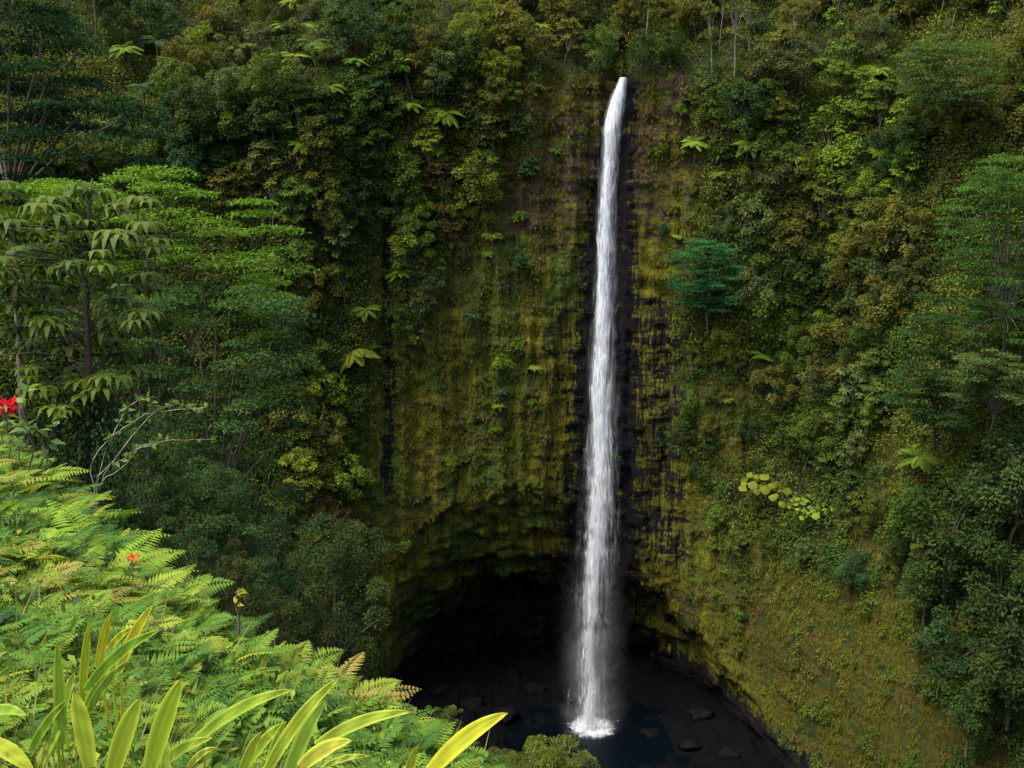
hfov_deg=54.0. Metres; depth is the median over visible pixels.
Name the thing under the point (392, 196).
broadleaf tree
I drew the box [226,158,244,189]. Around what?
tree fern
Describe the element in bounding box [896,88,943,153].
broadleaf tree
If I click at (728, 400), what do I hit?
tree fern
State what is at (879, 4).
slender tree
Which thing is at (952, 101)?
umbrella tree
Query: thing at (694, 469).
broadleaf tree
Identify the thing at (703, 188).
shrub
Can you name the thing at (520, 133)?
leaved tree
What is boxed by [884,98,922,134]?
leaved tree
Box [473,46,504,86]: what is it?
broadleaf tree
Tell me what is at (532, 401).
shrub
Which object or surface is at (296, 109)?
leaved tree
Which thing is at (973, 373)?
umbrella tree
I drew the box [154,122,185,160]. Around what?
broadleaf tree
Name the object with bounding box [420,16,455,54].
broadleaf tree
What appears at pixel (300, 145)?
tree fern
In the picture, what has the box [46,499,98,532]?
fern
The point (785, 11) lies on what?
broadleaf tree
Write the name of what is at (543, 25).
tree fern
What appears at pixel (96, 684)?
strap leaved plant
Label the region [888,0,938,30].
broadleaf tree
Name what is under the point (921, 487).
leaved tree
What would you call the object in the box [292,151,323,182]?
leaved tree
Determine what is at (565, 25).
leaved tree
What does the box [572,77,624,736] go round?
waterfall
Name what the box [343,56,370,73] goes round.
tree fern
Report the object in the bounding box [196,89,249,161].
broadleaf tree
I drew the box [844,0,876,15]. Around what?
leaved tree
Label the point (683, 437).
broadleaf tree
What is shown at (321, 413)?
shrub
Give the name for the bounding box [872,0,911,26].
leaved tree
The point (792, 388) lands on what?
broadleaf tree
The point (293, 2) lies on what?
tree fern
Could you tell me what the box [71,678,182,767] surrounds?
strap leaved plant
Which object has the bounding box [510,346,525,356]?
shrub
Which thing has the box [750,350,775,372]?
tree fern
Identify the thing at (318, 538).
broadleaf tree
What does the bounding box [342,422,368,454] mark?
broadleaf tree
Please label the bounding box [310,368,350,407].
broadleaf tree
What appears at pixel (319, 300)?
broadleaf tree
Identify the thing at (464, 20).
broadleaf tree
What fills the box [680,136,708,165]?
tree fern
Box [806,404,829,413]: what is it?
tree fern
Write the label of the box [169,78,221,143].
broadleaf tree
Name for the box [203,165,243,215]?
leaved tree
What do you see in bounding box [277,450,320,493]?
leaved tree
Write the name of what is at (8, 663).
bank undergrowth
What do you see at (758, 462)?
broadleaf tree
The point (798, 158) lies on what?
tree fern
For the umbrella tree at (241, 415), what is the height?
23.697 m
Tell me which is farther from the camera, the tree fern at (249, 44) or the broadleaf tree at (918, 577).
the tree fern at (249, 44)
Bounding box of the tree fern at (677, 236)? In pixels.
[671,234,685,244]
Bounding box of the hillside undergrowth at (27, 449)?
[0,426,73,490]
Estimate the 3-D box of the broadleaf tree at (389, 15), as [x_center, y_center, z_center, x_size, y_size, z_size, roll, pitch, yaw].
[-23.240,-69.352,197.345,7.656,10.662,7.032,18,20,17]
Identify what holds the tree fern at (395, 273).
on the cliff
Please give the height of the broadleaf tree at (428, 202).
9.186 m
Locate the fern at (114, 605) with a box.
[22,565,148,612]
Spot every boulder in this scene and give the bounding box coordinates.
[425,682,451,694]
[460,696,483,709]
[491,706,520,725]
[524,682,546,694]
[639,728,658,737]
[677,738,701,750]
[687,706,715,720]
[717,745,743,758]
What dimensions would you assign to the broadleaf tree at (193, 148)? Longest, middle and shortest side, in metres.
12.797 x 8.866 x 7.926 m
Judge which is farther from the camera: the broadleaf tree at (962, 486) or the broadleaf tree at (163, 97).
the broadleaf tree at (163, 97)
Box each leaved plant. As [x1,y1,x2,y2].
[0,668,33,767]
[27,622,157,767]
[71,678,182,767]
[95,605,152,732]
[158,689,292,767]
[239,678,410,767]
[405,713,507,767]
[739,472,795,507]
[787,494,835,519]
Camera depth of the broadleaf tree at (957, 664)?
153.38 m
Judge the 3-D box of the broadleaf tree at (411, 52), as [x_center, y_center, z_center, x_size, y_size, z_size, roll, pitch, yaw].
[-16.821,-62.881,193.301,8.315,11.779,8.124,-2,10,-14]
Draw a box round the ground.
[392,642,784,767]
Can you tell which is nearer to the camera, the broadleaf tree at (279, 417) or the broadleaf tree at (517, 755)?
the broadleaf tree at (517, 755)
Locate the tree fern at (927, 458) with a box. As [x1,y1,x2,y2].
[896,444,940,479]
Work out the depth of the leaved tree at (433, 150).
194.19 m
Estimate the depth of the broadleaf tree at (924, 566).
158.64 m
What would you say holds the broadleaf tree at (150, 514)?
on the ground
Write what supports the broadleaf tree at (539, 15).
on the cliff
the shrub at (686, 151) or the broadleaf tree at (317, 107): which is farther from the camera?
the shrub at (686, 151)
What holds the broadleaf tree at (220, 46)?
on the cliff
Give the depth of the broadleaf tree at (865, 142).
181.91 m
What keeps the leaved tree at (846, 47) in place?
on the cliff
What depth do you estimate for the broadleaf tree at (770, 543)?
196.34 m
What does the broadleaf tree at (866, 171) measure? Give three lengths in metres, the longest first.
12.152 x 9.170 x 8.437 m
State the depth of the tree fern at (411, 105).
191.72 m
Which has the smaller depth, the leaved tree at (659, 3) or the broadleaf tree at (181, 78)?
the broadleaf tree at (181, 78)
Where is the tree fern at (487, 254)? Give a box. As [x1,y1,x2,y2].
[482,250,494,266]
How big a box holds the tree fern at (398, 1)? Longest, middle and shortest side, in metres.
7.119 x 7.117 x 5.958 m
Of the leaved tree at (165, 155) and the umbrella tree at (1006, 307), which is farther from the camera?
the leaved tree at (165, 155)
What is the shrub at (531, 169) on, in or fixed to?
on the cliff
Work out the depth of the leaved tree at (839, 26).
200.48 m
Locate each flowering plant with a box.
[0,382,67,480]
[124,552,143,579]
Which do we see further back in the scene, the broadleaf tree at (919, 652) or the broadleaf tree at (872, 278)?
the broadleaf tree at (872, 278)
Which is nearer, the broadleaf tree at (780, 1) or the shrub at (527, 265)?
the shrub at (527, 265)
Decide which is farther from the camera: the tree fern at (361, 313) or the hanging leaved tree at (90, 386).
the tree fern at (361, 313)
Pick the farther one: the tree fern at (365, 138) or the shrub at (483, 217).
the shrub at (483, 217)
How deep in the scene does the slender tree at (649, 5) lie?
201.38 m
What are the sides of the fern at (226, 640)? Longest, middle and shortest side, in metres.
0.766 x 0.661 x 0.241 m
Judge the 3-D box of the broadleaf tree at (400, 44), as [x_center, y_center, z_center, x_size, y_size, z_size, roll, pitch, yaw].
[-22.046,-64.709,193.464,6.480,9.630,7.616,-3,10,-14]
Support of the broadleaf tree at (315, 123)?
on the cliff
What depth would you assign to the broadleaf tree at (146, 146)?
182.48 m
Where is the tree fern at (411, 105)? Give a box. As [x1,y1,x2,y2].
[394,98,425,129]
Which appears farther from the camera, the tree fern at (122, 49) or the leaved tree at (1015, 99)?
the tree fern at (122, 49)
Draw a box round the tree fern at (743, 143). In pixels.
[732,135,767,175]
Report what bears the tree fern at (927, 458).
on the cliff
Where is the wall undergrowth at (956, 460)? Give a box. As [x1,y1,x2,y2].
[0,0,1023,767]
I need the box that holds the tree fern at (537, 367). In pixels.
[526,363,543,379]
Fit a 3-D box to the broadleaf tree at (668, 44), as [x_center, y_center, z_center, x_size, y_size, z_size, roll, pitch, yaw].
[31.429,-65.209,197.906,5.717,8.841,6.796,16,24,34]
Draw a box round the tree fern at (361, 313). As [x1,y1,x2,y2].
[346,301,380,333]
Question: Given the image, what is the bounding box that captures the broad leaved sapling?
[233,587,247,634]
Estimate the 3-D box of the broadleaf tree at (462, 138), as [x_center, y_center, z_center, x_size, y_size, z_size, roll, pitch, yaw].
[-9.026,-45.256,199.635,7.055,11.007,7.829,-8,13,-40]
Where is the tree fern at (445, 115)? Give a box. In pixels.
[429,106,465,146]
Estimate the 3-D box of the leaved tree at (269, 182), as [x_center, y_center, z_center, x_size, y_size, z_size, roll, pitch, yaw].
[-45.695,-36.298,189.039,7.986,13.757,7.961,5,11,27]
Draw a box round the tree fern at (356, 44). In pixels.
[338,14,369,50]
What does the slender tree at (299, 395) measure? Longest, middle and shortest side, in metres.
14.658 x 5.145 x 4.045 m
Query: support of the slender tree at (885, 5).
on the cliff
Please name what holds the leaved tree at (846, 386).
on the cliff
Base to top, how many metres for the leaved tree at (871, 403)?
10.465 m
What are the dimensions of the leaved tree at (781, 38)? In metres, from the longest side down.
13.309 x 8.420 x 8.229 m
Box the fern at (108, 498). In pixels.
[24,487,116,521]
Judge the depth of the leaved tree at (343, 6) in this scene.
192.98 m
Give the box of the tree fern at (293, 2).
[279,0,310,31]
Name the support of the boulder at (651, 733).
on the ground
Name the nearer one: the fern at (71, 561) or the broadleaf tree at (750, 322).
the fern at (71, 561)
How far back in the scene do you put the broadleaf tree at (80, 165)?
177.66 m
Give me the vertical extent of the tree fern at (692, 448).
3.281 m
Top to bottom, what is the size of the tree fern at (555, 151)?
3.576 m
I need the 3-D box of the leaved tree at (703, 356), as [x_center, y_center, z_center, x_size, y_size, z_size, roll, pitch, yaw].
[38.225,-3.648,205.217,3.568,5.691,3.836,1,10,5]
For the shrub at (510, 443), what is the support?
on the cliff
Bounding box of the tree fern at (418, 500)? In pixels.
[411,497,423,510]
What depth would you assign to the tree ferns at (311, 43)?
186.22 m
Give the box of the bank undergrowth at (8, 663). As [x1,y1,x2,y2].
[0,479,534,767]
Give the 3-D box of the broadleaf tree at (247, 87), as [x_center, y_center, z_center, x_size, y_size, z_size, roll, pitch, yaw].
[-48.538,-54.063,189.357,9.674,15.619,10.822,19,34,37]
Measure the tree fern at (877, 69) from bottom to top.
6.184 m
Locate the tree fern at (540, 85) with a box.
[534,83,546,99]
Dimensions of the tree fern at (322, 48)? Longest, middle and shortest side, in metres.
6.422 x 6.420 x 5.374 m
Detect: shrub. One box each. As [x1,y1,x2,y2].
[90,389,216,508]
[297,395,344,427]
[305,460,349,491]
[343,394,374,418]
[394,540,410,555]
[404,330,425,346]
[410,352,418,359]
[445,454,459,470]
[459,452,471,464]
[480,212,488,221]
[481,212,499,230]
[488,425,501,433]
[492,356,514,371]
[496,351,509,364]
[507,334,526,351]
[508,440,514,446]
[510,210,527,222]
[510,252,531,269]
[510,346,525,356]
[513,156,542,181]
[522,261,533,272]
[525,398,536,406]
[655,144,670,161]
[655,223,670,234]
[666,247,675,253]
[672,101,689,115]
[680,147,691,153]
[687,89,697,100]
[700,182,710,192]
[706,141,739,164]
[706,534,717,550]
[711,588,719,595]
[740,612,747,620]
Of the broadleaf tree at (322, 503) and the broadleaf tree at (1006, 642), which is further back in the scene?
the broadleaf tree at (322, 503)
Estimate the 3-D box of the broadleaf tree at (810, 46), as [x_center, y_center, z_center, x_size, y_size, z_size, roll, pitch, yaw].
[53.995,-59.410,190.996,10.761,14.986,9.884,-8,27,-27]
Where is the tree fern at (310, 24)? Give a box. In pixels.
[302,21,326,40]
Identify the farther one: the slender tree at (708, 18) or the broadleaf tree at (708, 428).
the broadleaf tree at (708, 428)
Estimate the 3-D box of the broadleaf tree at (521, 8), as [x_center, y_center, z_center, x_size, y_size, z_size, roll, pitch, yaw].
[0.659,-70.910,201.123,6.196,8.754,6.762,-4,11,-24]
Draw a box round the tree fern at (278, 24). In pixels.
[270,21,295,43]
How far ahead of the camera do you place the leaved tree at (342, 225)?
191.43 m
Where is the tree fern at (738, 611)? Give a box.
[734,609,743,615]
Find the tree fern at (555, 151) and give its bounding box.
[548,147,561,160]
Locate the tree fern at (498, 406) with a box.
[490,402,505,418]
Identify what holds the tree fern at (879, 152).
on the cliff
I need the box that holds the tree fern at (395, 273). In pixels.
[385,268,416,300]
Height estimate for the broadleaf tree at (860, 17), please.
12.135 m
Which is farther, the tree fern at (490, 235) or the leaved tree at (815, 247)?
the tree fern at (490, 235)
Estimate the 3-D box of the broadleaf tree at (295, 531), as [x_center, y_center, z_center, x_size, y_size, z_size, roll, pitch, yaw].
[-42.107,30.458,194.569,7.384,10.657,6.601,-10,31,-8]
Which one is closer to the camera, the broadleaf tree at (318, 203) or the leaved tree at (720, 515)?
the broadleaf tree at (318, 203)
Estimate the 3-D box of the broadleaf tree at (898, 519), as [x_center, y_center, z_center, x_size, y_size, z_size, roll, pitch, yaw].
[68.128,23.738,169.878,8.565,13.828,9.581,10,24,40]
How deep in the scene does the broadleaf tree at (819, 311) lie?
188.76 m
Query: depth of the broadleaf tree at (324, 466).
193.83 m
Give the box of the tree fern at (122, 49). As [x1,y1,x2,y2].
[109,41,143,77]
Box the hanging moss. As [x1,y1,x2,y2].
[343,66,998,767]
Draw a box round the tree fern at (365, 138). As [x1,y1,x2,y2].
[352,132,380,154]
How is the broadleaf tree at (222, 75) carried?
on the cliff
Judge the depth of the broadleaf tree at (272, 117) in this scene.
185.33 m
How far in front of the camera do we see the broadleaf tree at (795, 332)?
192.15 m
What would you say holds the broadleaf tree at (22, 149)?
on the cliff
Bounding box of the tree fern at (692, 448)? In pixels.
[687,446,698,456]
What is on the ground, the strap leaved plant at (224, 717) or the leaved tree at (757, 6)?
the strap leaved plant at (224, 717)
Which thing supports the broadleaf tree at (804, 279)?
on the cliff
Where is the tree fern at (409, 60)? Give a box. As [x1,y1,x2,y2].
[387,58,420,102]
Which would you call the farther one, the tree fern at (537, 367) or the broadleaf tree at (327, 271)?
the tree fern at (537, 367)
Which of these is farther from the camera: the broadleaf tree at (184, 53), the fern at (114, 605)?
the broadleaf tree at (184, 53)
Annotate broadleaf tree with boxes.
[11,138,48,170]
[32,133,67,174]
[50,131,100,179]
[84,413,196,561]
[89,137,120,175]
[95,0,131,18]
[99,1,139,54]
[104,124,159,193]
[130,0,188,54]
[131,454,265,600]
[138,0,159,18]
[141,56,200,120]
[148,88,197,131]
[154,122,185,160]
[155,35,212,93]
[163,140,204,195]
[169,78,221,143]
[170,23,219,77]
[172,114,213,169]
[189,88,206,122]
[191,538,303,652]
[195,5,235,56]
[195,64,252,128]
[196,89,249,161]
[204,481,329,647]
[211,0,252,49]
[213,32,250,72]
[215,81,263,146]
[230,54,281,117]
[233,0,255,12]
[241,76,297,144]
[246,47,305,115]
[247,0,292,39]
[251,0,283,22]
[262,511,393,683]
[265,238,318,298]
[265,386,324,444]
[267,301,306,349]
[275,226,323,268]
[275,496,307,527]
[276,428,318,478]
[277,516,310,554]
[278,17,317,69]
[278,344,327,405]
[278,456,334,514]
[279,337,310,374]
[282,64,320,107]
[286,277,344,350]
[288,111,341,173]
[289,210,319,241]
[289,277,324,333]
[293,170,345,246]
[299,490,352,546]
[301,265,346,314]
[302,501,339,555]
[305,411,351,462]
[309,84,344,140]
[309,339,336,371]
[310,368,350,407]
[312,243,349,297]
[316,195,358,241]
[319,103,358,168]
[321,146,374,209]
[321,444,374,508]
[330,181,363,217]
[334,66,383,135]
[341,0,395,64]
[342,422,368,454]
[344,522,368,549]
[346,178,390,236]
[348,499,370,525]
[350,463,368,487]
[355,140,385,194]
[364,32,405,88]
[365,88,406,142]
[376,2,410,40]
[377,148,432,211]
[380,128,415,170]
[383,23,415,60]
[383,184,432,237]
[384,146,426,189]
[386,305,412,337]
[387,220,435,285]
[392,0,435,50]
[394,207,437,258]
[403,191,435,227]
[404,24,444,78]
[409,286,436,317]
[412,100,447,162]
[412,316,429,336]
[415,49,458,115]
[418,269,446,298]
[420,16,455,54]
[421,201,461,253]
[424,705,463,738]
[428,257,446,276]
[441,31,487,87]
[443,11,483,57]
[445,128,480,167]
[445,185,478,232]
[446,240,470,268]
[451,148,502,216]
[460,0,493,29]
[466,0,509,57]
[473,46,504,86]
[476,74,517,132]
[486,0,519,40]
[486,746,531,767]
[488,734,600,767]
[489,166,506,191]
[492,0,540,59]
[496,44,524,84]
[502,82,523,104]
[507,7,529,44]
[521,0,541,13]
[528,0,567,30]
[538,0,587,39]
[569,0,597,26]
[581,24,620,73]
[612,0,646,22]
[612,0,647,49]
[625,27,661,76]
[655,0,687,38]
[658,29,689,69]
[673,0,715,18]
[675,421,698,451]
[676,0,713,41]
[679,397,700,420]
[689,461,702,480]
[693,86,725,133]
[699,414,717,433]
[699,434,719,458]
[703,382,724,409]
[704,326,741,369]
[711,0,732,16]
[711,201,742,238]
[712,77,774,146]
[726,351,746,372]
[727,266,784,336]
[729,189,775,229]
[733,155,774,194]
[737,287,796,345]
[737,416,761,450]
[738,188,779,248]
[740,42,793,95]
[743,77,787,119]
[745,226,792,283]
[746,360,793,427]
[747,125,794,172]
[747,456,765,473]
[748,103,791,153]
[749,262,788,300]
[752,149,812,222]
[752,524,783,563]
[755,378,773,395]
[760,199,825,279]
[765,31,823,102]
[765,236,826,305]
[766,219,794,263]
[766,403,816,463]
[770,293,807,329]
[773,0,812,20]
[773,0,820,43]
[774,335,821,382]
[778,240,838,323]
[778,389,821,427]
[780,370,821,410]
[782,318,814,363]
[783,402,838,468]
[784,142,835,207]
[794,541,814,564]
[797,358,837,401]
[801,268,847,328]
[802,0,840,27]
[805,318,861,383]
[806,307,845,354]
[812,134,875,201]
[821,0,857,10]
[822,268,859,318]
[825,217,863,268]
[827,230,882,292]
[831,549,870,592]
[833,296,866,326]
[836,324,883,376]
[841,254,896,314]
[843,7,887,62]
[846,160,893,220]
[847,193,910,260]
[849,246,890,286]
[852,12,900,66]
[854,129,898,182]
[854,495,886,533]
[855,269,909,333]
[875,119,924,172]
[877,208,943,278]
[877,525,916,566]
[878,228,933,264]
[882,558,908,589]
[887,253,931,299]
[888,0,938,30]
[888,488,937,542]
[894,544,963,624]
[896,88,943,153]
[901,467,1014,602]
[907,569,942,603]
[908,634,952,669]
[909,604,989,697]
[912,603,938,629]
[924,81,982,156]
[939,670,1015,756]
[942,518,1023,650]
[951,0,981,23]
[964,423,1023,558]
[967,615,1023,730]
[972,75,1023,164]
[974,0,1003,19]
[991,0,1023,72]
[995,16,1023,88]
[1011,0,1023,7]
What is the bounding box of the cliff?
[0,0,1023,767]
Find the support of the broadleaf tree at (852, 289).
on the cliff
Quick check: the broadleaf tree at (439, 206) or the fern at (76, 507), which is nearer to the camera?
the fern at (76, 507)
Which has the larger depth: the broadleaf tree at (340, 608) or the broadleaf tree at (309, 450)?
the broadleaf tree at (309, 450)
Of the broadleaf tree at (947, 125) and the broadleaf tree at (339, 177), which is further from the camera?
the broadleaf tree at (339, 177)
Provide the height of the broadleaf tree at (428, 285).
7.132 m
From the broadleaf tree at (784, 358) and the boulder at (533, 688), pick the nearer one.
the broadleaf tree at (784, 358)
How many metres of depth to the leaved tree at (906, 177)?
176.94 m
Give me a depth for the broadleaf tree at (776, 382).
195.39 m
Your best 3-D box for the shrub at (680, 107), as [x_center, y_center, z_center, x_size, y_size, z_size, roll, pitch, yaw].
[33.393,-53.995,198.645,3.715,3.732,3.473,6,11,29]
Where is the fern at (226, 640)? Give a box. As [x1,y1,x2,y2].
[188,638,272,672]
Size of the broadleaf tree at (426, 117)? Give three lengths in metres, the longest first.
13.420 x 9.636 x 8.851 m
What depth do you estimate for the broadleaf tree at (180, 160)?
185.31 m
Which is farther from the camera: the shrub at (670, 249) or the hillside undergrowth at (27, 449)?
the shrub at (670, 249)
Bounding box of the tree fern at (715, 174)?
[707,170,734,193]
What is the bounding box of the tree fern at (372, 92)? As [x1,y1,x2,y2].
[349,84,379,94]
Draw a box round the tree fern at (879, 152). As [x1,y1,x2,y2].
[866,145,893,159]
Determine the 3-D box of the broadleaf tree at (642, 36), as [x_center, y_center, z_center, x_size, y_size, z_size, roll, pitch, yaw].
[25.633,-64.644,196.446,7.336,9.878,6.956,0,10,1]
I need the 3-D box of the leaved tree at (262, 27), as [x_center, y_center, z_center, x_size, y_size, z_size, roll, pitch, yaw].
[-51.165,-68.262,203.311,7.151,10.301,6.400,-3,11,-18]
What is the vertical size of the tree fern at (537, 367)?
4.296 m
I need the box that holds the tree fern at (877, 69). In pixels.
[862,64,897,79]
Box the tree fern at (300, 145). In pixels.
[288,138,314,170]
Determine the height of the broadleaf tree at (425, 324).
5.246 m
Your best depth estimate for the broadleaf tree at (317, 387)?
193.71 m
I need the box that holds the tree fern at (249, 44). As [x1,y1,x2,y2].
[222,41,255,65]
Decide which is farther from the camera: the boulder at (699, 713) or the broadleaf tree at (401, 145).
the boulder at (699, 713)
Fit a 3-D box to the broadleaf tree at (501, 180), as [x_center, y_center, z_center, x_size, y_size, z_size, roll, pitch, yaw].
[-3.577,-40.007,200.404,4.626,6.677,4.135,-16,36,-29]
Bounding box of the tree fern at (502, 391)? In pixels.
[494,385,510,395]
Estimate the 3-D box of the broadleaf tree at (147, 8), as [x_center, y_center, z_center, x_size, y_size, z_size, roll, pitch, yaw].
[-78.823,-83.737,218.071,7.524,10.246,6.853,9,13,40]
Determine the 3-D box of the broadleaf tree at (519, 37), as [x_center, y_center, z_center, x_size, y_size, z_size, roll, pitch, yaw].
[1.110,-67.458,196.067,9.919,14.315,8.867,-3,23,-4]
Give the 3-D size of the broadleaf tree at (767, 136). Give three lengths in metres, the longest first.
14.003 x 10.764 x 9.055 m
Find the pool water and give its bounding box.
[502,697,690,767]
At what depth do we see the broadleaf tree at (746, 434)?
201.11 m
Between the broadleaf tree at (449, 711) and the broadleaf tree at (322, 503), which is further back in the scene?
the broadleaf tree at (322, 503)
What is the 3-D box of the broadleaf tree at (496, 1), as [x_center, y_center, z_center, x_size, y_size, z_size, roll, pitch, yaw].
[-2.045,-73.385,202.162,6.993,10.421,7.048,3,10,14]
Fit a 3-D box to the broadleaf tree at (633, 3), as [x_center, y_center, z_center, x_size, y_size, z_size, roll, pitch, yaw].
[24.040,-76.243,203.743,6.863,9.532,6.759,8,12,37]
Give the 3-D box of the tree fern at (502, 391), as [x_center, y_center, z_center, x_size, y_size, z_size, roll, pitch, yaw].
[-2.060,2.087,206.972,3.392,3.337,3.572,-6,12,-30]
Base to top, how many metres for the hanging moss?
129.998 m
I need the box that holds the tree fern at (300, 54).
[281,51,311,72]
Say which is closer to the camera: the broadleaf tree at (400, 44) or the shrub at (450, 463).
the broadleaf tree at (400, 44)
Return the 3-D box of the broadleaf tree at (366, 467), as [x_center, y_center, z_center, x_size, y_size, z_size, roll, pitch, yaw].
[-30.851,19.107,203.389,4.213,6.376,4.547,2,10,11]
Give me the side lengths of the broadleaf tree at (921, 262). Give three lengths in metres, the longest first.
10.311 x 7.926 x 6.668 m
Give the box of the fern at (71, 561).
[55,553,104,601]
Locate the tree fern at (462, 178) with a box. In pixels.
[449,174,474,204]
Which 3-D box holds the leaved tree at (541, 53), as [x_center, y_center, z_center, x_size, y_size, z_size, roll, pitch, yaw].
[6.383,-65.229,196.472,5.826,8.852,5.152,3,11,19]
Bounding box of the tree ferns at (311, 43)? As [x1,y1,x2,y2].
[296,35,332,81]
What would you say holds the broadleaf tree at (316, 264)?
on the cliff
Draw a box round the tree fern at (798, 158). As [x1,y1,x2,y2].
[781,152,809,181]
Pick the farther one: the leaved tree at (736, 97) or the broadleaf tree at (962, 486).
the leaved tree at (736, 97)
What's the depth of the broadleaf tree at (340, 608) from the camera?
39.92 m
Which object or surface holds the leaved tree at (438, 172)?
on the cliff
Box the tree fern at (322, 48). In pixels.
[310,46,340,67]
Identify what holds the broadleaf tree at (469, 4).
on the cliff
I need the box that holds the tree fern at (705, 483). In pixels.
[701,480,710,486]
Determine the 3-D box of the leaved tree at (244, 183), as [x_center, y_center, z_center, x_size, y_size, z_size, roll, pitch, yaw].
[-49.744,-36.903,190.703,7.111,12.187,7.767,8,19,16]
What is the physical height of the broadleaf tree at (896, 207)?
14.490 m
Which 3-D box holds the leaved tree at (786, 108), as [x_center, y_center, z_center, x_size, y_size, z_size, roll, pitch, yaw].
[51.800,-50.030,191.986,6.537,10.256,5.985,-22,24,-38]
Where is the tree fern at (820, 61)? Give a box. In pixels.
[803,57,827,69]
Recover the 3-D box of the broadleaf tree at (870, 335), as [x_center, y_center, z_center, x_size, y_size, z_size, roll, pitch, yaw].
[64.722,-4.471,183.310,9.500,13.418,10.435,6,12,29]
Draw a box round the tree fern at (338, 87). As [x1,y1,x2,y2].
[312,80,348,104]
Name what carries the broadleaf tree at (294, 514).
on the cliff
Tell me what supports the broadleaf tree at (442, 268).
on the cliff
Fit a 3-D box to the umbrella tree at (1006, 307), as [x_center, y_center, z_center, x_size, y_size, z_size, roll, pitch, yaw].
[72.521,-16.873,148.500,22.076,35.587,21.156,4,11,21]
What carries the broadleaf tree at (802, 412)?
on the cliff
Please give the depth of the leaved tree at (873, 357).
178.18 m
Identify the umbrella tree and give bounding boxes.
[0,0,193,445]
[0,164,319,556]
[72,280,327,604]
[664,238,747,339]
[873,292,998,455]
[887,33,1018,139]
[925,146,1023,375]
[936,348,1023,445]
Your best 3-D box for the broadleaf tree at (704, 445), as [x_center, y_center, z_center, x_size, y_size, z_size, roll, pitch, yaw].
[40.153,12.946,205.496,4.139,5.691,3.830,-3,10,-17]
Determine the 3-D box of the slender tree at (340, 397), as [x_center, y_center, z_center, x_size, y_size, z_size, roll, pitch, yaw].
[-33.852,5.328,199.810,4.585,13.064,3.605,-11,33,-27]
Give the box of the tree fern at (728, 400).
[721,398,734,406]
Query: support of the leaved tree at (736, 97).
on the cliff
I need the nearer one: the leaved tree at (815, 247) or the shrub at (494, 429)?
the leaved tree at (815, 247)
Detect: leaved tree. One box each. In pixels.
[0,180,178,560]
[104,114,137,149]
[126,13,156,56]
[150,129,190,181]
[200,150,226,184]
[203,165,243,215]
[233,157,265,206]
[241,20,275,55]
[242,118,275,156]
[243,140,288,191]
[243,154,290,225]
[269,176,313,223]
[274,84,312,141]
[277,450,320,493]
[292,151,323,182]
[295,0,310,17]
[313,3,359,68]
[319,216,358,257]
[321,0,356,49]
[324,0,361,14]
[355,72,390,110]
[361,116,398,161]
[410,124,449,175]
[422,159,459,208]
[450,100,479,147]
[457,73,480,110]
[474,108,510,165]
[508,119,528,148]
[514,0,537,5]
[530,27,557,66]
[553,17,585,61]
[648,0,671,26]
[691,353,706,374]
[705,505,726,530]
[726,529,749,555]
[728,83,756,117]
[737,0,764,17]
[762,23,800,76]
[768,95,801,128]
[793,240,830,277]
[802,171,853,239]
[807,95,869,166]
[809,446,845,480]
[819,60,855,103]
[821,3,852,38]
[822,394,856,431]
[826,33,865,86]
[831,468,866,515]
[833,360,876,413]
[834,484,865,524]
[837,427,872,468]
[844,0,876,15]
[847,313,882,355]
[848,64,880,94]
[848,347,891,381]
[853,411,878,446]
[859,75,906,132]
[859,380,891,426]
[860,78,886,118]
[861,334,894,367]
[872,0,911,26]
[875,489,892,507]
[880,148,926,195]
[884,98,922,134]
[894,480,939,519]
[896,481,914,493]
[899,126,926,157]
[908,536,941,560]
[988,0,1021,34]
[1004,74,1023,142]
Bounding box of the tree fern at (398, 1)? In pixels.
[378,0,405,4]
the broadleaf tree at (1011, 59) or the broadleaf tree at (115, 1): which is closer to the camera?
the broadleaf tree at (1011, 59)
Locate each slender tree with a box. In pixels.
[291,366,306,406]
[332,268,351,307]
[333,384,351,412]
[642,0,652,33]
[681,185,692,209]
[697,0,719,78]
[716,0,732,45]
[721,0,751,79]
[736,0,764,59]
[782,0,805,63]
[824,0,851,55]
[833,176,860,220]
[864,0,887,40]
[872,0,890,12]
[950,0,962,33]
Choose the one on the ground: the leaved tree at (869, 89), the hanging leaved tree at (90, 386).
the hanging leaved tree at (90, 386)
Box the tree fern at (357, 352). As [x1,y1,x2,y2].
[335,337,380,374]
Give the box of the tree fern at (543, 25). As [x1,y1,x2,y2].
[528,22,557,49]
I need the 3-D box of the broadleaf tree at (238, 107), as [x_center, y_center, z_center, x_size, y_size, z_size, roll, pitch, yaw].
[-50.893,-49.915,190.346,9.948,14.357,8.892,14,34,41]
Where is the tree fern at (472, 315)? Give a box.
[465,311,480,329]
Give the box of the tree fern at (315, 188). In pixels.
[304,183,323,210]
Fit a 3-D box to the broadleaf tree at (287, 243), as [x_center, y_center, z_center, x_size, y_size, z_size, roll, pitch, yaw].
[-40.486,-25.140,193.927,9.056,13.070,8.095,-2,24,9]
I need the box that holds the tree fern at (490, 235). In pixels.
[481,232,504,254]
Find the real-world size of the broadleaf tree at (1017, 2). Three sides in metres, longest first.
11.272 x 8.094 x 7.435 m
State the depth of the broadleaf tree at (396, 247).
197.62 m
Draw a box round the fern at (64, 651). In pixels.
[38,633,109,674]
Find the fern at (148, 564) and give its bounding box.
[9,499,186,607]
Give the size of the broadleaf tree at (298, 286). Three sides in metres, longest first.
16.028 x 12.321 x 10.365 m

